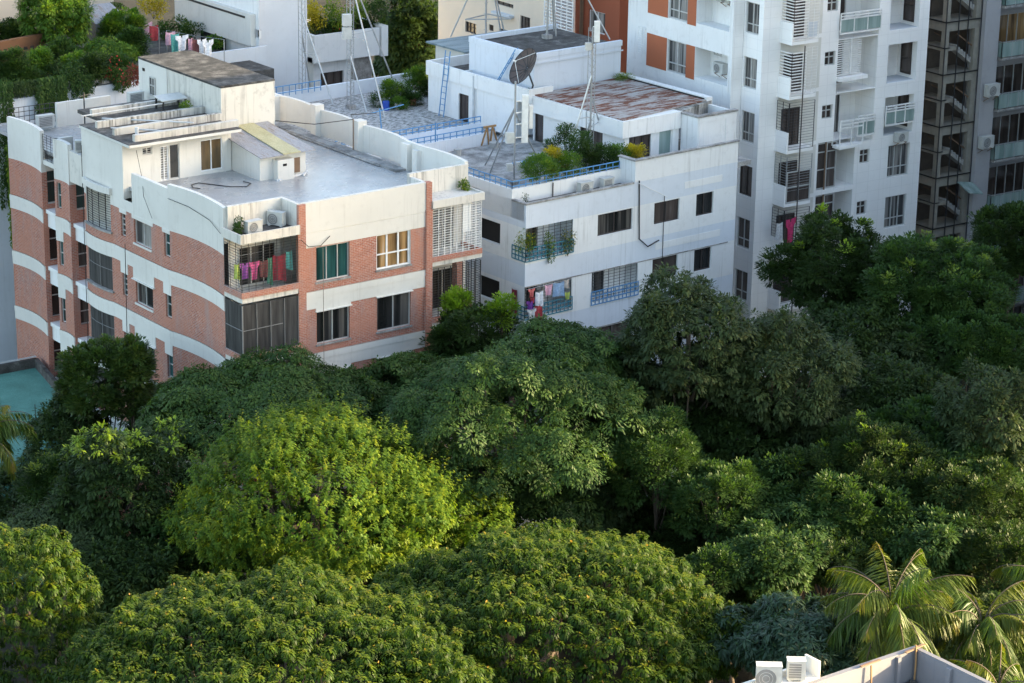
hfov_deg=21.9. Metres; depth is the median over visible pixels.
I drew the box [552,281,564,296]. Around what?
hanging cloth
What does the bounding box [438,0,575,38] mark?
peach apartment building
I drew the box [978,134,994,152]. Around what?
outdoor air conditioner
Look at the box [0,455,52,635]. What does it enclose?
understorey tree
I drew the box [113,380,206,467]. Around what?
understorey tree
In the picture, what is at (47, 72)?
garden undergrowth
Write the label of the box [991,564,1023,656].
coconut palm
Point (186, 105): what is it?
self sown plant
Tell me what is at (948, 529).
understorey tree
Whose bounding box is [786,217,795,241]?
hanging cloth
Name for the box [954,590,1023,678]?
understorey tree
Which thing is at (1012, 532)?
dark shade tree
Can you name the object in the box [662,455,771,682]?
round tree
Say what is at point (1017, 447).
understorey tree
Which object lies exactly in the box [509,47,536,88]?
satellite dish
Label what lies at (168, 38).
hanging cloth
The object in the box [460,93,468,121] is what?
stair door
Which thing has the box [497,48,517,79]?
ladder
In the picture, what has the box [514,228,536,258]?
balcony creeper
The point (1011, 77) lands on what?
window
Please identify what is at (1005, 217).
broad leaved tree
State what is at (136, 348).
glossy leaved tree
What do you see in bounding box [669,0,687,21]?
window
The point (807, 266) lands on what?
broad leaved tree
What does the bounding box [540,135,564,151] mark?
roof shrub
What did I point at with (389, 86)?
roof shrub
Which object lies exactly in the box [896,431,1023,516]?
understorey tree
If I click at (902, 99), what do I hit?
loggia window
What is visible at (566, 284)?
hanging cloth
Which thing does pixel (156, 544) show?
understorey tree
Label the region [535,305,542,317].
hanging trousers
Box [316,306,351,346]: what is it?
window
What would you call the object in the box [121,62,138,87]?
garden shrub
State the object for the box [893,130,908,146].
outdoor air conditioner
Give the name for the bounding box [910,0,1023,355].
glazed stair building
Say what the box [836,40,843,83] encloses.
loggia door
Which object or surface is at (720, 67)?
outdoor air conditioner
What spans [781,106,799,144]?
balcony door
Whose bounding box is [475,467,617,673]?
feathery tree
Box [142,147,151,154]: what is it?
roof room window
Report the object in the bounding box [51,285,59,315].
window
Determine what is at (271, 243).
balcony door
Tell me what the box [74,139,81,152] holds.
outdoor air conditioner
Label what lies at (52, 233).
window
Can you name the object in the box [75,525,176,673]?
dark shade tree
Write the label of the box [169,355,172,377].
window
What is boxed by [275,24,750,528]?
white apartment building
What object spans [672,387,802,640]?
dark shade tree
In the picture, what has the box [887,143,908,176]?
window
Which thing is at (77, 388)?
glossy leaved tree
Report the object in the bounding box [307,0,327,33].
planter shrub
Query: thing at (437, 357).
understorey tree
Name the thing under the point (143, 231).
window
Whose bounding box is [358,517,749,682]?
dome tree
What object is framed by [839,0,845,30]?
loggia door
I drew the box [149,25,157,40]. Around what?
hanging cloth
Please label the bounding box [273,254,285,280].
hanging cloth
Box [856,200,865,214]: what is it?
window
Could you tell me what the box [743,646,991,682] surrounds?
rooftop
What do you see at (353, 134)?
cable pole
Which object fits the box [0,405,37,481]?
coconut palm
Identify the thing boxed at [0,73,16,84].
garden shrub
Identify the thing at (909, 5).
loggia window
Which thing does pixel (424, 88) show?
roof shrub
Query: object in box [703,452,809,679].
understorey tree
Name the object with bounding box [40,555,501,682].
dome tree
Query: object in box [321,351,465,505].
understorey tree
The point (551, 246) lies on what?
balcony creeper
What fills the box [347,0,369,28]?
planter shrub
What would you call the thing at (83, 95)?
roof pole
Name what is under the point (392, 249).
window
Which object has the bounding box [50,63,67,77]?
agave
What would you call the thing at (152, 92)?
stair room window
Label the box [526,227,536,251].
balcony door
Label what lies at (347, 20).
antenna mast
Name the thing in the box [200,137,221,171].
roof room door
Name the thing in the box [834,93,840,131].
loggia door
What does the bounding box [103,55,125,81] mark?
garden shrub
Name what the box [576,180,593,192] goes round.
outdoor air conditioner
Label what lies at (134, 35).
roof garden tree
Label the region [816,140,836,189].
loggia window
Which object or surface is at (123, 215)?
window
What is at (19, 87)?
hanging creeper
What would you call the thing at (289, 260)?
hanging cloth
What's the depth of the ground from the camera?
123.66 m
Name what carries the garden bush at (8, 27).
on the building at (254, 59)
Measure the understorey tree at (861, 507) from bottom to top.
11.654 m
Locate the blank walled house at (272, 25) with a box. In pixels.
[174,0,307,92]
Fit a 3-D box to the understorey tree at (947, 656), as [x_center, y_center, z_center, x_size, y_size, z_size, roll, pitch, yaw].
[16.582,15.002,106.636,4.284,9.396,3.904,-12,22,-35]
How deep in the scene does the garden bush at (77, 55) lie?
145.78 m
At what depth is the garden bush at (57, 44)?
148.72 m
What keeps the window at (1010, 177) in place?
in the glazed stair building at (974, 47)
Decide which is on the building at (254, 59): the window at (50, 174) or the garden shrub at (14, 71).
the garden shrub at (14, 71)
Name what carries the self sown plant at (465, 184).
on the brick apartment building at (120, 226)
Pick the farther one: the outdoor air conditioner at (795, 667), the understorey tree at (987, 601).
the understorey tree at (987, 601)
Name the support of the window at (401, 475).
in the brick apartment building at (120, 226)
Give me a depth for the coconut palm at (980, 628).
97.35 m
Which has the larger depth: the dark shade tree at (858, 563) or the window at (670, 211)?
the window at (670, 211)
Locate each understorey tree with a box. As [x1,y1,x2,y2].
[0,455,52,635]
[75,533,218,664]
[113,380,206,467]
[186,488,407,682]
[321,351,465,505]
[349,502,481,586]
[381,347,476,584]
[435,451,520,519]
[504,423,669,603]
[545,403,673,635]
[547,455,649,678]
[581,334,707,613]
[605,489,697,680]
[640,503,744,579]
[653,384,753,618]
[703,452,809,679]
[705,562,782,682]
[715,517,831,607]
[735,489,861,599]
[741,373,872,473]
[787,466,920,600]
[854,308,973,394]
[865,393,980,471]
[872,498,994,593]
[878,539,1016,606]
[880,602,969,664]
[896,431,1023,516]
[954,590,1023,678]
[975,428,1023,548]
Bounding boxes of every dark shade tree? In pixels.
[14,394,113,608]
[43,415,211,546]
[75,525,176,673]
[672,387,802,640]
[751,438,860,601]
[766,505,902,675]
[812,410,956,585]
[830,349,960,445]
[891,447,1023,598]
[943,519,1023,599]
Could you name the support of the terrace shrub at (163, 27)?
on the building at (254, 59)
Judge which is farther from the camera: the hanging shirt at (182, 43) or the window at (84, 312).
the hanging shirt at (182, 43)
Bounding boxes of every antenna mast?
[298,0,333,103]
[342,0,393,117]
[450,0,511,36]
[484,81,540,184]
[542,0,609,39]
[569,21,599,167]
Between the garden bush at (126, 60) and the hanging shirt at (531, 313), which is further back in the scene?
the garden bush at (126, 60)
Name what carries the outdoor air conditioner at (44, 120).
on the brick apartment building at (120, 226)
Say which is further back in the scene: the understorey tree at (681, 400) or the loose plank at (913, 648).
the understorey tree at (681, 400)
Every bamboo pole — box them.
[870,665,871,682]
[913,645,916,679]
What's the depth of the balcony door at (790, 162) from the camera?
147.07 m
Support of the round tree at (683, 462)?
on the ground
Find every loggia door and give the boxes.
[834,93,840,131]
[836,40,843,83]
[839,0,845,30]
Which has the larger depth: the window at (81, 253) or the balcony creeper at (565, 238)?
the window at (81, 253)
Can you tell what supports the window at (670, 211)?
in the white apartment building at (670, 199)
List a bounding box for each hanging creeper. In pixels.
[0,80,15,209]
[4,145,12,248]
[8,78,41,97]
[34,74,69,114]
[69,73,95,99]
[110,66,132,92]
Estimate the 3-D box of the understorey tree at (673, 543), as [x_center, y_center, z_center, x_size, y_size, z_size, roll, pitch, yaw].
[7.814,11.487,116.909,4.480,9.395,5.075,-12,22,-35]
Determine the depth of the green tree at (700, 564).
108.53 m
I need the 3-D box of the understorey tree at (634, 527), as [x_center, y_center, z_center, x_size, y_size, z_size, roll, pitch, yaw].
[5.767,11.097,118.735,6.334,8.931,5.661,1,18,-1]
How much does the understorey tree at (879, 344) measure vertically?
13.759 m
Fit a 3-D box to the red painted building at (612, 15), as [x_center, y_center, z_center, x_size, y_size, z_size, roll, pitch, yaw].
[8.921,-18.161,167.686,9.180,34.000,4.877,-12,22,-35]
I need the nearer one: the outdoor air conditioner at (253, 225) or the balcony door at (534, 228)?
the outdoor air conditioner at (253, 225)
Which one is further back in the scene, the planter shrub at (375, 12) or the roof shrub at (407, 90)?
the planter shrub at (375, 12)
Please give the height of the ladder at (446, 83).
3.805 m
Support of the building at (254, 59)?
on the ground
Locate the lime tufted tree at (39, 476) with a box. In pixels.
[10,448,100,663]
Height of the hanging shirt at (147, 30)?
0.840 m
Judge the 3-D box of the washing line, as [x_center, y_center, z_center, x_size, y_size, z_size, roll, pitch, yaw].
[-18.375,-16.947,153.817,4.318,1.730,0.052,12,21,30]
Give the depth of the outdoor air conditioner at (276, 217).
122.22 m
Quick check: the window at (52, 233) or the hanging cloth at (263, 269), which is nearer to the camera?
the hanging cloth at (263, 269)
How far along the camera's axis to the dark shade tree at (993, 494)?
113.71 m
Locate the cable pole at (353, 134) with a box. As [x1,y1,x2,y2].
[353,119,353,149]
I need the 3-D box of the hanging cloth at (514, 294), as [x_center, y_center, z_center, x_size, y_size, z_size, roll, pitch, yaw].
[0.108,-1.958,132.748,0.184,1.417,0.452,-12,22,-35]
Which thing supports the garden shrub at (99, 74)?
on the building at (254, 59)
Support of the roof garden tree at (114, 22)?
on the building at (254, 59)
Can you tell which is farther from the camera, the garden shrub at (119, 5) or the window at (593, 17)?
the window at (593, 17)
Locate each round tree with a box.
[603,401,710,681]
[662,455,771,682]
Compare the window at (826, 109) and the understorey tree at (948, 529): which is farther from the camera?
the window at (826, 109)
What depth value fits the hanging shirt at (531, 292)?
132.16 m
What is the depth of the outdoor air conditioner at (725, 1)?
145.57 m
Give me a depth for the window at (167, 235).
126.38 m
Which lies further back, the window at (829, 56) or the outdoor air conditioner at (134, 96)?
the window at (829, 56)
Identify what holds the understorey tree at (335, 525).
on the ground
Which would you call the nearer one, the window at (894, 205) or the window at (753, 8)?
the window at (753, 8)
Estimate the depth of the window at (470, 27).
173.74 m
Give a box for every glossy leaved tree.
[50,333,159,498]
[104,332,158,488]
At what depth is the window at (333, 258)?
123.91 m
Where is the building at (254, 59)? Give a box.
[0,0,273,363]
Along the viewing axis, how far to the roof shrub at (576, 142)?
135.50 m
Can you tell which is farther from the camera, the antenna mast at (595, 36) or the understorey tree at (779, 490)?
the antenna mast at (595, 36)
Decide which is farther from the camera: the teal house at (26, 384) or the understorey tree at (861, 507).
the teal house at (26, 384)
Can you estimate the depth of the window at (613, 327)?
136.84 m
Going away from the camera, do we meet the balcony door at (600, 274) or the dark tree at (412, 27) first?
the balcony door at (600, 274)
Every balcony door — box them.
[238,241,275,286]
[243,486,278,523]
[432,266,451,309]
[433,206,453,249]
[525,286,535,308]
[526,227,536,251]
[592,271,603,294]
[773,268,790,301]
[776,212,794,243]
[778,160,796,185]
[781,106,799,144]
[783,53,802,91]
[786,0,804,36]
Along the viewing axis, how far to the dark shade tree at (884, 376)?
121.68 m
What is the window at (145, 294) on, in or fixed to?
in the brick apartment building at (120, 226)
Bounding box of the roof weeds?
[547,140,620,180]
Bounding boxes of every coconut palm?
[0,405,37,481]
[820,541,976,664]
[920,581,1023,682]
[948,643,1023,682]
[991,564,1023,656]
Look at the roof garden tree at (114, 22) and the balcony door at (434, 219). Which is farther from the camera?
the roof garden tree at (114, 22)
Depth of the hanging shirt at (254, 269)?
121.58 m
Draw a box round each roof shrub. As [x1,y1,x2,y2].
[367,90,382,107]
[378,77,405,105]
[390,95,412,109]
[395,84,414,105]
[400,64,427,94]
[402,91,424,106]
[416,77,427,96]
[517,152,563,183]
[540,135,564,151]
[541,144,564,176]
[553,150,584,177]
[554,122,576,167]
[559,128,596,172]
[580,148,606,172]
[591,140,620,170]
[608,142,634,165]
[624,142,649,158]
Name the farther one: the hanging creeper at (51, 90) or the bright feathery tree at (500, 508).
the hanging creeper at (51, 90)
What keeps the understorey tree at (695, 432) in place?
on the ground
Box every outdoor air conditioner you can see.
[35,113,54,127]
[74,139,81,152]
[126,90,143,102]
[244,218,262,233]
[266,209,285,226]
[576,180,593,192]
[599,176,614,187]
[713,61,726,78]
[719,0,729,6]
[755,661,782,682]
[786,656,806,681]
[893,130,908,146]
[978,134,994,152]
[983,82,1000,101]
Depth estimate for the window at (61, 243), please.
135.79 m
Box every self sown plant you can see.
[179,100,192,108]
[457,177,470,190]
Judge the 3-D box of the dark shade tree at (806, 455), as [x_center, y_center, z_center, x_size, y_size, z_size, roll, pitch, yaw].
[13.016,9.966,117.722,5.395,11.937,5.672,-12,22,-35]
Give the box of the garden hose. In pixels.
[191,181,250,188]
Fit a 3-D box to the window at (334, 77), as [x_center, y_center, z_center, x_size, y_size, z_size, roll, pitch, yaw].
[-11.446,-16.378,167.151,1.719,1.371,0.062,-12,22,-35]
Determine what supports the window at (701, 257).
in the white apartment building at (670, 199)
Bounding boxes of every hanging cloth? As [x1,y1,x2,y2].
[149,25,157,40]
[165,31,174,44]
[171,33,178,51]
[188,39,191,49]
[192,38,199,51]
[234,264,239,279]
[259,260,267,276]
[267,258,272,285]
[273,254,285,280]
[286,250,292,269]
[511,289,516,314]
[535,291,542,305]
[545,284,551,294]
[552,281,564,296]
[564,280,568,287]
[775,222,782,240]
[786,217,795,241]
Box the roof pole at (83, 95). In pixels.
[79,92,90,123]
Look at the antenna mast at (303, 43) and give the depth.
152.73 m
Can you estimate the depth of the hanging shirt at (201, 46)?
152.74 m
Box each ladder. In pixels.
[438,50,450,116]
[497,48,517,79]
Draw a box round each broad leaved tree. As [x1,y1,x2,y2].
[754,202,889,327]
[781,295,916,387]
[844,229,1023,531]
[881,297,1023,392]
[964,199,1023,424]
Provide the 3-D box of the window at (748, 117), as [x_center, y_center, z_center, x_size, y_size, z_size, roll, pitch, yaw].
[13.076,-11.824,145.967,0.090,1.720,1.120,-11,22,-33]
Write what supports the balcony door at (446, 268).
in the brick apartment building at (120, 226)
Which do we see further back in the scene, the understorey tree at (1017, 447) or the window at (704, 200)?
the window at (704, 200)
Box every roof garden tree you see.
[11,0,97,48]
[81,34,142,64]
[95,6,149,48]
[113,25,153,62]
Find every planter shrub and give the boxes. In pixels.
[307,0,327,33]
[308,13,336,33]
[322,0,348,30]
[327,20,347,32]
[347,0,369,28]
[354,18,378,28]
[361,0,392,24]
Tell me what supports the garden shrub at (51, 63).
on the building at (254, 59)
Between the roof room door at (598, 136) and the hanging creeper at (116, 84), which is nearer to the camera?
the roof room door at (598, 136)
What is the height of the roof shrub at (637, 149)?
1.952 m
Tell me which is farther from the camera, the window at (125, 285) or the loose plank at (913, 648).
the window at (125, 285)
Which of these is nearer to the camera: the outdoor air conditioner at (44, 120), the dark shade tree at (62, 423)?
the dark shade tree at (62, 423)
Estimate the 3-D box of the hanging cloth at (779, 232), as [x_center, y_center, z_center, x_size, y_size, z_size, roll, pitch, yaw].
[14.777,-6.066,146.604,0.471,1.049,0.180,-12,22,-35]
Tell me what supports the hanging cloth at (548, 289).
hanging from the washing line
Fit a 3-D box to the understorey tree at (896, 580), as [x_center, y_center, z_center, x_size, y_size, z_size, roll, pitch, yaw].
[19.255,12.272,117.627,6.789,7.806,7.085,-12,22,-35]
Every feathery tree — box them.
[123,479,256,680]
[134,338,386,555]
[149,381,472,682]
[370,331,662,672]
[416,472,522,607]
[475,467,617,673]
[486,313,639,640]
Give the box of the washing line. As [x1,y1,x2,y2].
[166,30,224,60]
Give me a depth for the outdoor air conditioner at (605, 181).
134.46 m
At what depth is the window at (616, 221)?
134.93 m
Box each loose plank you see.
[860,659,880,667]
[904,643,924,652]
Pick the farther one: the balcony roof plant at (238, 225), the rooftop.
the balcony roof plant at (238, 225)
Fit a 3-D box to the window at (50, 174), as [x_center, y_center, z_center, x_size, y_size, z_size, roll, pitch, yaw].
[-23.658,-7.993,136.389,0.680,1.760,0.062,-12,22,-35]
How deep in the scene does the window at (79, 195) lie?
134.11 m
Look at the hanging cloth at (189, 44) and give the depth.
152.86 m
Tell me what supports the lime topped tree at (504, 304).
on the ground
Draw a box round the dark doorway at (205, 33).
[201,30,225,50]
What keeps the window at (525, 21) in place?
in the peach apartment building at (525, 13)
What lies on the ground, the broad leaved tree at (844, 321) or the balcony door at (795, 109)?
the broad leaved tree at (844, 321)
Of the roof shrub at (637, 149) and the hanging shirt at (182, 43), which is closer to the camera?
the roof shrub at (637, 149)
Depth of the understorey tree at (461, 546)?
112.00 m
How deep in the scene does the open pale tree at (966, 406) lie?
116.72 m
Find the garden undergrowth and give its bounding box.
[0,54,116,89]
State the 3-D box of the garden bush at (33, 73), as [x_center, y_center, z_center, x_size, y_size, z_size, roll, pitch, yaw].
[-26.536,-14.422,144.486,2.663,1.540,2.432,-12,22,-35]
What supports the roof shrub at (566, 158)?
on the white apartment building at (670, 199)
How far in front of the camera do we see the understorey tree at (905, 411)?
118.92 m
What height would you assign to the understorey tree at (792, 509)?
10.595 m
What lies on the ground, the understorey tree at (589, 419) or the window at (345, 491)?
the understorey tree at (589, 419)
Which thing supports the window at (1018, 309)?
in the glazed stair building at (974, 47)
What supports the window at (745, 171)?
in the tall apartment tower
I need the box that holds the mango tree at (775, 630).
[705,589,884,676]
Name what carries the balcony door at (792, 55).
in the tall apartment tower
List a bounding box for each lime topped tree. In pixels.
[419,300,521,587]
[437,285,475,520]
[478,290,521,452]
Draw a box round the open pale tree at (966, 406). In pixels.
[921,352,1023,527]
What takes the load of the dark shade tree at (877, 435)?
on the ground
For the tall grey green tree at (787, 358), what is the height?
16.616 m
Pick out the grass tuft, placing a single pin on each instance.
(621, 76)
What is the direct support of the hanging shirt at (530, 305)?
hanging from the white apartment building at (670, 199)
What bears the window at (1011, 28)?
in the glazed stair building at (974, 47)
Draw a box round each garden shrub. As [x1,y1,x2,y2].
[0,62,30,80]
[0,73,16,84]
[25,50,47,70]
[43,54,57,74]
[48,61,62,75]
[59,57,87,87]
[82,65,111,84]
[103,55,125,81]
[108,2,124,10]
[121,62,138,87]
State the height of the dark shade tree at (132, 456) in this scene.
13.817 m
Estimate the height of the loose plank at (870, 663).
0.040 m
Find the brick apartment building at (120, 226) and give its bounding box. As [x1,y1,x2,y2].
[0,50,484,582]
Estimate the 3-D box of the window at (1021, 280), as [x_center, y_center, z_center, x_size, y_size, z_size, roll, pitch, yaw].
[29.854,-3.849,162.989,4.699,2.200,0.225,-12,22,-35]
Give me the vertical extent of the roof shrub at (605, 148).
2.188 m
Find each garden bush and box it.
[0,16,32,40]
[0,45,29,81]
[7,65,45,84]
[26,44,55,72]
[46,35,81,66]
[58,48,85,76]
[75,51,113,87]
[108,50,138,81]
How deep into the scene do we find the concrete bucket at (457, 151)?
141.27 m
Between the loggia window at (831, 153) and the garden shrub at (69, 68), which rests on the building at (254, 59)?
the garden shrub at (69, 68)
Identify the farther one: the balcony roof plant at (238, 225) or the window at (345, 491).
the window at (345, 491)
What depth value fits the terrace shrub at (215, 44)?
158.10 m
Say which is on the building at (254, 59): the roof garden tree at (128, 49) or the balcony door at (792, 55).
the roof garden tree at (128, 49)
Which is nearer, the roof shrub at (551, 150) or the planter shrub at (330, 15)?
the roof shrub at (551, 150)
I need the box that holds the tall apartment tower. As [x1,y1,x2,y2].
[626,0,929,397]
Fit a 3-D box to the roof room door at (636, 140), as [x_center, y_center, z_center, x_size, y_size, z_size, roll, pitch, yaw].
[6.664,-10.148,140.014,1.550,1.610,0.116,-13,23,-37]
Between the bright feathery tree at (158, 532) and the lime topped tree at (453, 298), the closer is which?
the bright feathery tree at (158, 532)
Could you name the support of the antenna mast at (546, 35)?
on the white apartment building at (670, 199)
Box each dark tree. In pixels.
[372,55,412,83]
[378,0,437,76]
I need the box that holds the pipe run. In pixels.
[276,170,307,180]
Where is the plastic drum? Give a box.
[382,100,389,110]
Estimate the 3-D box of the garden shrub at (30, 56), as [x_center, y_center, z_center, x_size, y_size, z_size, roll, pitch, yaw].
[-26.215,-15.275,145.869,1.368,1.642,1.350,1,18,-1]
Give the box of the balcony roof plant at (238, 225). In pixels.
[232,215,244,234]
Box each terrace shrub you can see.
[137,0,169,20]
[157,13,189,39]
[179,20,205,42]
[204,34,224,49]
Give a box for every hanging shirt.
[144,22,151,34]
[175,34,187,50]
[197,39,205,53]
[203,39,212,56]
[240,263,247,278]
[249,261,258,279]
[526,299,534,309]
[527,308,535,319]
[528,288,534,296]
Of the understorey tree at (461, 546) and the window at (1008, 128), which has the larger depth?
the window at (1008, 128)
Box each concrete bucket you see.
[454,148,461,155]
[489,141,498,148]
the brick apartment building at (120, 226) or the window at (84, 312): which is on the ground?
the brick apartment building at (120, 226)
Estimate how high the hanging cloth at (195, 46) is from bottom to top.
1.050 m
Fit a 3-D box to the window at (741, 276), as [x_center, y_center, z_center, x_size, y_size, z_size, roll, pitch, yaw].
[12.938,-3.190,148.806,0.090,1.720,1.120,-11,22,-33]
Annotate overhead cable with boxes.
[275,113,376,124]
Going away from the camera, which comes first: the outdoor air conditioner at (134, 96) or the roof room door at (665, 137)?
the outdoor air conditioner at (134, 96)
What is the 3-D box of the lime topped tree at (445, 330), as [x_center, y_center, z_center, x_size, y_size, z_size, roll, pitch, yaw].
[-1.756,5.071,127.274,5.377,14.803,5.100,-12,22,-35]
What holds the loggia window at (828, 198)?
in the tall apartment tower
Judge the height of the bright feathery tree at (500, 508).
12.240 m
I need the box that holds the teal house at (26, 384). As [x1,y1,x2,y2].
[0,356,70,590]
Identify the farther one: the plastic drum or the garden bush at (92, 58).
the plastic drum
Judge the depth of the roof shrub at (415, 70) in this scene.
154.81 m
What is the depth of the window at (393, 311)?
126.88 m
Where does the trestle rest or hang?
on the white apartment building at (670, 199)
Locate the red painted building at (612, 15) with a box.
[575,0,628,72]
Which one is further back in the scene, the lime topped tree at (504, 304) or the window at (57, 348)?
the window at (57, 348)
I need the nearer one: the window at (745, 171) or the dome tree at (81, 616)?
the dome tree at (81, 616)
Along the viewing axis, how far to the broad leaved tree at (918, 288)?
128.36 m
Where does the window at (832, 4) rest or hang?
in the tall apartment tower
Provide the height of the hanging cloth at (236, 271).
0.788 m
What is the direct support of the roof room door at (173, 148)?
in the brick apartment building at (120, 226)
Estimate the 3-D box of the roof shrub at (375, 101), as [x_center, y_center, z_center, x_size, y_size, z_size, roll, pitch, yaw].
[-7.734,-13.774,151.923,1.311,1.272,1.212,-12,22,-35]
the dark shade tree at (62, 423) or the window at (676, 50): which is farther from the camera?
the window at (676, 50)
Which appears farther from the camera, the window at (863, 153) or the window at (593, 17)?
the window at (593, 17)
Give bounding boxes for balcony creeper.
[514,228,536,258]
[543,231,556,263]
[559,227,576,255]
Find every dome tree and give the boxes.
[0,522,110,682]
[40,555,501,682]
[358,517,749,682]
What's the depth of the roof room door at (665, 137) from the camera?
141.13 m
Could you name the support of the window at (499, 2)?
in the peach apartment building at (525, 13)
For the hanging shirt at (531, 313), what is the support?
hanging from the white apartment building at (670, 199)
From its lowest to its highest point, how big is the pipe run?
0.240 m
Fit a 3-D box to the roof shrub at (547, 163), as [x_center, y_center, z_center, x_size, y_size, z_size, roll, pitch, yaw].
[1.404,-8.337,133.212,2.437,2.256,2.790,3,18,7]
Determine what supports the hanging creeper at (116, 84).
hanging from the building at (254, 59)
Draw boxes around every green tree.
[0,493,120,678]
[611,261,771,617]
[679,542,750,682]
[691,303,864,447]
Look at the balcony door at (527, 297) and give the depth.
134.01 m
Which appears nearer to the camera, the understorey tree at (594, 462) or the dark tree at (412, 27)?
the understorey tree at (594, 462)
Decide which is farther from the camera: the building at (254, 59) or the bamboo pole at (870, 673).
the building at (254, 59)
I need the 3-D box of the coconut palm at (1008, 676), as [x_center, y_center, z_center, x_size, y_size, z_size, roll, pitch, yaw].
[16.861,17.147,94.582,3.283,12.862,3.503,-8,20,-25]
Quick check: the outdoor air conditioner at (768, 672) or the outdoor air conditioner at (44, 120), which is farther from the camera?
the outdoor air conditioner at (44, 120)
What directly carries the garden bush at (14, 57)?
on the building at (254, 59)
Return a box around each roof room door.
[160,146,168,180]
[169,143,178,178]
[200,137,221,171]
[535,114,542,141]
[591,130,602,150]
[629,134,649,157]
[659,130,671,153]
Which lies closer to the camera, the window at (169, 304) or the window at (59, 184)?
the window at (169, 304)
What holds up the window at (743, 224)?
in the tall apartment tower
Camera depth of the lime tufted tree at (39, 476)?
115.88 m
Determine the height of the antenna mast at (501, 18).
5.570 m
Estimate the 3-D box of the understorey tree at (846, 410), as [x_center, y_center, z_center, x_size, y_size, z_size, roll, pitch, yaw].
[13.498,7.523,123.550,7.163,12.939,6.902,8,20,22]
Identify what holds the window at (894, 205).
in the tall apartment tower
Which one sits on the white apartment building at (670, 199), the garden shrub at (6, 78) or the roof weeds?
the roof weeds
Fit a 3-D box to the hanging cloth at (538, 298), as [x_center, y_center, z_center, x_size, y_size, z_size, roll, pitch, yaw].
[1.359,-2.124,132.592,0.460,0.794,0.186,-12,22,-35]
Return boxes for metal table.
[153,92,187,110]
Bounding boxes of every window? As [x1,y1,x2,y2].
[47,170,54,202]
[49,228,56,259]
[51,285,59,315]
[54,341,60,370]
[58,183,61,207]
[60,241,63,265]
[62,298,65,321]
[76,184,84,208]
[78,241,86,266]
[80,299,88,323]
[122,214,125,235]
[124,274,127,295]
[133,219,151,251]
[135,282,153,312]
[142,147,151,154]
[149,76,155,95]
[166,233,169,256]
[167,295,171,317]
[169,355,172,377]
[315,242,350,284]
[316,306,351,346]
[321,70,341,85]
[328,488,348,508]
[375,230,411,272]
[376,292,412,333]
[377,475,405,503]
[466,21,475,33]
[498,0,512,7]
[521,16,529,28]
[590,10,604,34]
[597,208,630,235]
[598,322,626,339]
[652,255,675,275]
[654,199,677,223]
[668,39,685,74]
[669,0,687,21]
[694,247,709,270]
[696,191,711,215]
[735,269,747,300]
[737,216,749,248]
[739,165,751,196]
[742,110,754,142]
[744,56,756,89]
[746,1,759,34]
[815,193,833,231]
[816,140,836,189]
[822,104,831,118]
[824,51,834,65]
[827,0,836,11]
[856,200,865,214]
[859,149,868,163]
[884,194,905,227]
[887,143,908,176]
[897,94,908,126]
[900,42,912,74]
[903,0,914,21]
[987,162,1023,195]
[992,113,1023,145]
[996,63,1023,94]
[999,12,1023,42]
[1001,305,1022,326]
[1014,273,1023,287]
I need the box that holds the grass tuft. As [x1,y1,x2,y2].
[611,71,636,80]
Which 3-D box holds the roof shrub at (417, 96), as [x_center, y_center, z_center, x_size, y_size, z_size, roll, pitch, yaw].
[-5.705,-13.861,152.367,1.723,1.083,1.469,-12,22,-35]
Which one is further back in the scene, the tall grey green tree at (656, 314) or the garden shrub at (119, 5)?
the garden shrub at (119, 5)
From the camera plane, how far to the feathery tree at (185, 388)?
117.24 m
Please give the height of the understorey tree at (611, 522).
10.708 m
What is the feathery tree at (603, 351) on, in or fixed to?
on the ground
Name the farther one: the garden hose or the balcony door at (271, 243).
the garden hose
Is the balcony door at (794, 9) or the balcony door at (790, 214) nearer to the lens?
the balcony door at (794, 9)
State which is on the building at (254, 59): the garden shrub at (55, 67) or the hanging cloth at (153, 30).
the garden shrub at (55, 67)
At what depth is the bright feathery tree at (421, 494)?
107.93 m
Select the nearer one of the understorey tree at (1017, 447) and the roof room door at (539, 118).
the understorey tree at (1017, 447)
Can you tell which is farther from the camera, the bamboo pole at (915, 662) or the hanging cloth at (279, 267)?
the hanging cloth at (279, 267)
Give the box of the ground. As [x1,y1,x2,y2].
[0,0,1023,682]
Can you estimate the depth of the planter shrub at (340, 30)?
166.61 m
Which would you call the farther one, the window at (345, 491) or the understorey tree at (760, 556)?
the window at (345, 491)
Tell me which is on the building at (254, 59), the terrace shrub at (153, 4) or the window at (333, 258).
the terrace shrub at (153, 4)
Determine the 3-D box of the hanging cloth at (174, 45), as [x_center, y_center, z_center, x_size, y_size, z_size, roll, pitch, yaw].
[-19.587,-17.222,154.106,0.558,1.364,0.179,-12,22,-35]
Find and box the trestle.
[481,124,496,145]
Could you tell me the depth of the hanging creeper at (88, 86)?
144.50 m
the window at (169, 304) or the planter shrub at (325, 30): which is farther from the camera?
the planter shrub at (325, 30)

